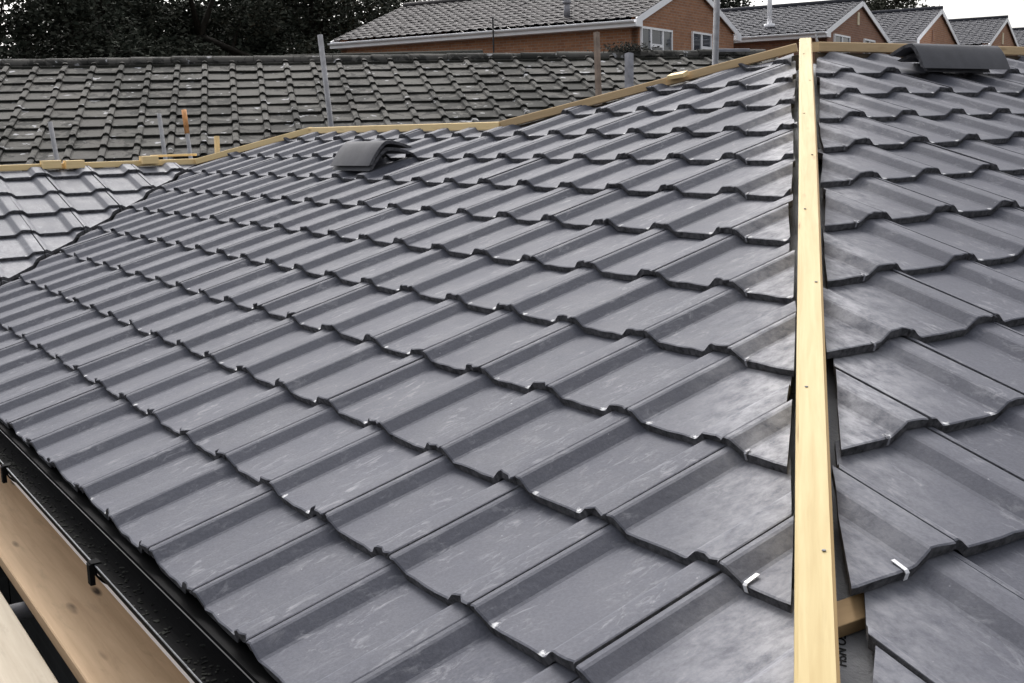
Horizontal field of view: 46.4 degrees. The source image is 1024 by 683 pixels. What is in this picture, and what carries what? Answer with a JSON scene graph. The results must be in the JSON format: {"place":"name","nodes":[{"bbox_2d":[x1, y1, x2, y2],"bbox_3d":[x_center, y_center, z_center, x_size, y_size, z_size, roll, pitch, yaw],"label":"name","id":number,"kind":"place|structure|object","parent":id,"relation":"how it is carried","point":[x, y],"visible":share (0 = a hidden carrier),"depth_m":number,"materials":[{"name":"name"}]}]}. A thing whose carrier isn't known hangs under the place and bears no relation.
{"place":"outdoors","nodes":[
{"label":"outdoors","id":0,"kind":"place"},
{"bbox_2d":[0,0,1023,49],"label":"sky","id":1,"kind":"structure","parent":0,"point":[955,9],"materials":[{"name":"white"}]},
{"bbox_2d":[327,0,741,52],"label":"brick house","id":2,"kind":"structure","parent":0,"point":[524,25],"depth_m":33.42,"materials":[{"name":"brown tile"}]},
{"bbox_2d":[640,26,672,49],"bbox_3d":[3.851,-7.678,31.758,0.110,1.240,2.120,4,12,30],"label":"window","id":3,"kind":"structure","parent":2,"relation":"in","point":[657,36],"depth_m":31.69,"materials":[{"name":"white plastic"}]},
{"bbox_2d":[691,31,711,49],"bbox_3d":[5.470,-8.295,34.420,0.110,1.150,1.550,4,12,30],"label":"window","id":4,"kind":"structure","parent":2,"relation":"in","point":[699,40],"depth_m":34.27,"materials":[{"name":"white plastic"}]},
{"bbox_2d":[600,0,891,63],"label":"brick house","id":5,"kind":"structure","parent":0,"point":[769,26],"depth_m":38.40,"materials":[{"name":"tile"}]},
{"bbox_2d":[833,34,850,52],"bbox_3d":[10.389,-9.082,37.682,0.110,1.110,1.880,4,12,30],"label":"window","id":6,"kind":"structure","parent":5,"relation":"in","point":[836,37],"depth_m":37.50,"materials":[{"name":"white plastic"}]},
{"bbox_2d":[863,39,874,42],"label":"window","id":7,"kind":"structure","parent":5,"relation":"in","point":[864,40],"depth_m":40.25,"materials":[{"name":"white plastic"}]},
{"bbox_2d":[948,15,1018,46],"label":"brick house","id":8,"kind":"structure","parent":0,"point":[992,31],"depth_m":52.29,"materials":[{"name":"tile"}]},
{"label":"ground","id":9,"kind":"structure","parent":0,"visible":0},
{"bbox_2d":[0,0,67,58],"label":"tree","id":10,"kind":"object","parent":9,"relation":"on","point":[16,19],"visible":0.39,"depth_m":35.03,"materials":[{"name":"green plant"}]},
{"bbox_2d":[48,121,58,159],"bbox_3d":[-3.756,-0.136,10.597,0.039,3.589,0.896,-11,13,-42],"label":"scaffold pole","id":11,"kind":"object","parent":9,"relation":"on","point":[53,140],"visible":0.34,"depth_m":10.58,"materials":[{"name":"silver metal"}]},
{"bbox_2d":[1,0,184,58],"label":"tree","id":12,"kind":"object","parent":9,"relation":"on","point":[99,18],"visible":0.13,"depth_m":36.67,"materials":[{"name":"green plant"}]},
{"bbox_2d":[9,0,209,56],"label":"tree","id":13,"kind":"object","parent":9,"relation":"on","point":[120,9],"depth_m":49.84,"materials":[{"name":"green plant"}]},
{"bbox_2d":[157,113,166,159],"bbox_3d":[-2.928,-0.219,10.800,0.038,3.637,0.799,-8,12,-33],"label":"scaffold pole","id":14,"kind":"object","parent":9,"relation":"on","point":[161,131],"visible":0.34,"depth_m":10.78,"materials":[{"name":"silver metal"}]},
{"bbox_2d":[181,109,192,158],"bbox_3d":[-2.728,-0.259,10.900,0.045,3.670,0.811,-8,12,-33],"label":"scaffold pole","id":15,"kind":"object","parent":9,"relation":"on","point":[185,124],"visible":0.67,"depth_m":10.88,"materials":[{"name":"orange metal"}]},
{"bbox_2d":[115,0,294,61],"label":"tree","id":16,"kind":"object","parent":9,"relation":"on","point":[193,38],"visible":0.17,"depth_m":39.76,"materials":[{"name":"green plant"}]},
{"bbox_2d":[183,0,341,55],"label":"tree","id":17,"kind":"object","parent":9,"relation":"on","point":[263,48],"visible":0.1,"depth_m":51.60,"materials":[{"name":"green plant"}]},
{"bbox_2d":[246,0,400,55],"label":"tree","id":18,"kind":"object","parent":9,"relation":"on","point":[312,29],"visible":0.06,"depth_m":43.08,"materials":[{"name":"green plant"}]},
{"bbox_2d":[317,34,333,126],"bbox_3d":[-1.470,-0.596,10.801,0.048,4.301,0.900,-7,11,-28],"label":"scaffold pole","id":19,"kind":"object","parent":9,"relation":"on","point":[325,80],"visible":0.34,"depth_m":10.78,"materials":[{"name":"silver metal"}]},
{"bbox_2d":[286,0,455,52],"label":"tree","id":20,"kind":"object","parent":9,"relation":"on","point":[401,2],"depth_m":47.41,"materials":[{"name":"green plant"}]},
{"bbox_2d":[0,48,778,171],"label":"neighbour bungalow","id":21,"kind":"object","parent":9,"relation":"on","point":[100,109],"visible":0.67,"depth_m":12.77,"materials":[{"name":"tile"}]},
{"bbox_2d":[584,40,669,52],"bbox_3d":[1.412,-3.619,14.652,0.927,0.178,0.578,-8,12,-32],"label":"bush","id":22,"kind":"object","parent":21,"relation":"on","point":[628,48],"visible":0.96,"depth_m":14.62,"materials":[{"name":"plant"}]},
{"bbox_2d":[0,38,1023,682],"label":"bungalow","id":23,"kind":"object","parent":9,"relation":"on","point":[714,374],"visible":0.99,"depth_m":2.97,"materials":[{"name":"grey tile"}]},
{"bbox_2d":[9,602,33,620],"bbox_3d":[-1.440,0.748,3.184,1.080,0.048,0.048,-8,12,-32],"label":"scaffold tube","id":24,"kind":"object","parent":23,"relation":"attached to","point":[21,610],"depth_m":3.23,"materials":[{"name":"grey metal"}]},
{"bbox_2d":[0,470,189,682],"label":"fascia board","id":25,"kind":"object","parent":23,"relation":"attached to","point":[96,633],"visible":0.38,"depth_m":3.10,"materials":[{"name":"brown wood"}]},
{"bbox_2d":[332,147,411,170],"bbox_3d":[-0.745,-0.967,6.322,0.256,0.117,0.450,-8,12,-32],"label":"ridge tile","id":26,"kind":"object","parent":23,"relation":"on","point":[388,150],"visible":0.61,"depth_m":6.17,"materials":[{"name":"concrete"}]},
{"bbox_2d":[330,140,411,165],"bbox_3d":[-0.747,-0.994,6.310,0.270,0.128,0.455,-8,12,-32],"label":"ridge tile","id":27,"kind":"object","parent":26,"relation":"on","point":[361,153],"visible":0.96,"depth_m":6.22,"materials":[{"name":"concrete"}]},
{"bbox_2d":[898,53,989,72],"bbox_3d":[2.045,-1.313,5.658,0.454,0.091,0.188,-8,12,-32],"label":"ridge tile","id":28,"kind":"object","parent":23,"relation":"on","point":[911,58],"visible":0.39,"depth_m":5.58,"materials":[{"name":"concrete"}]},
{"bbox_2d":[889,43,1010,69],"bbox_3d":[2.072,-1.341,5.648,0.624,0.120,0.220,-8,12,-32],"label":"ridge tile","id":29,"kind":"object","parent":28,"relation":"on","point":[949,56],"visible":0.99,"depth_m":5.56,"materials":[{"name":"concrete"}]},
{"bbox_3d":[-0.337,1.011,1.513,1.080,0.048,0.048,-8,12,-32],"label":"scaffold tube","id":30,"kind":"object","parent":23,"relation":"attached to","visible":0},
{"bbox_2d":[0,592,57,682],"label":"scaffold board","id":31,"kind":"object","parent":30,"relation":"on","point":[22,660],"visible":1,"depth_m":2.82,"materials":[{"name":"brown wood"}]},
{"bbox_2d":[593,32,601,105],"bbox_3d":[0.726,-0.307,9.285,0.049,4.132,0.768,-2,10,-2],"label":"timber post","id":32,"kind":"object","parent":9,"relation":"on","point":[597,64],"visible":0.15,"depth_m":9.27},
{"bbox_2d":[625,52,633,97],"bbox_3d":[0.911,-0.227,9.283,0.069,3.968,0.758,0,10,8],"label":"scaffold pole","id":33,"kind":"object","parent":9,"relation":"on","point":[629,69],"visible":0.1,"depth_m":9.26,"materials":[{"name":"silver metal"}]},
{"bbox_2d":[712,0,719,64],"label":"scaffold pole","id":34,"kind":"object","parent":9,"relation":"on","point":[716,22],"depth_m":8.97,"materials":[{"name":"silver metal"}]},
{"bbox_2d":[712,0,762,8],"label":"tree","id":35,"kind":"object","parent":9,"relation":"on","point":[730,3],"visible":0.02,"depth_m":50.34,"materials":[{"name":"green plant"}]},
{"bbox_2d":[798,6,959,53],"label":"brick house","id":36,"kind":"structure","parent":9,"relation":"on","point":[928,25],"depth_m":45.44,"materials":[{"name":"tile"}]},
{"bbox_2d":[864,0,945,10],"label":"tree","id":37,"kind":"object","parent":9,"relation":"on","point":[874,5],"visible":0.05,"depth_m":64.79,"materials":[{"name":"green plant"}]},
{"bbox_2d":[1012,27,1023,46],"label":"brick house","id":38,"kind":"structure","parent":9,"relation":"on","point":[1019,33],"depth_m":60.46,"materials":[{"name":"grey tile"}]}
]}

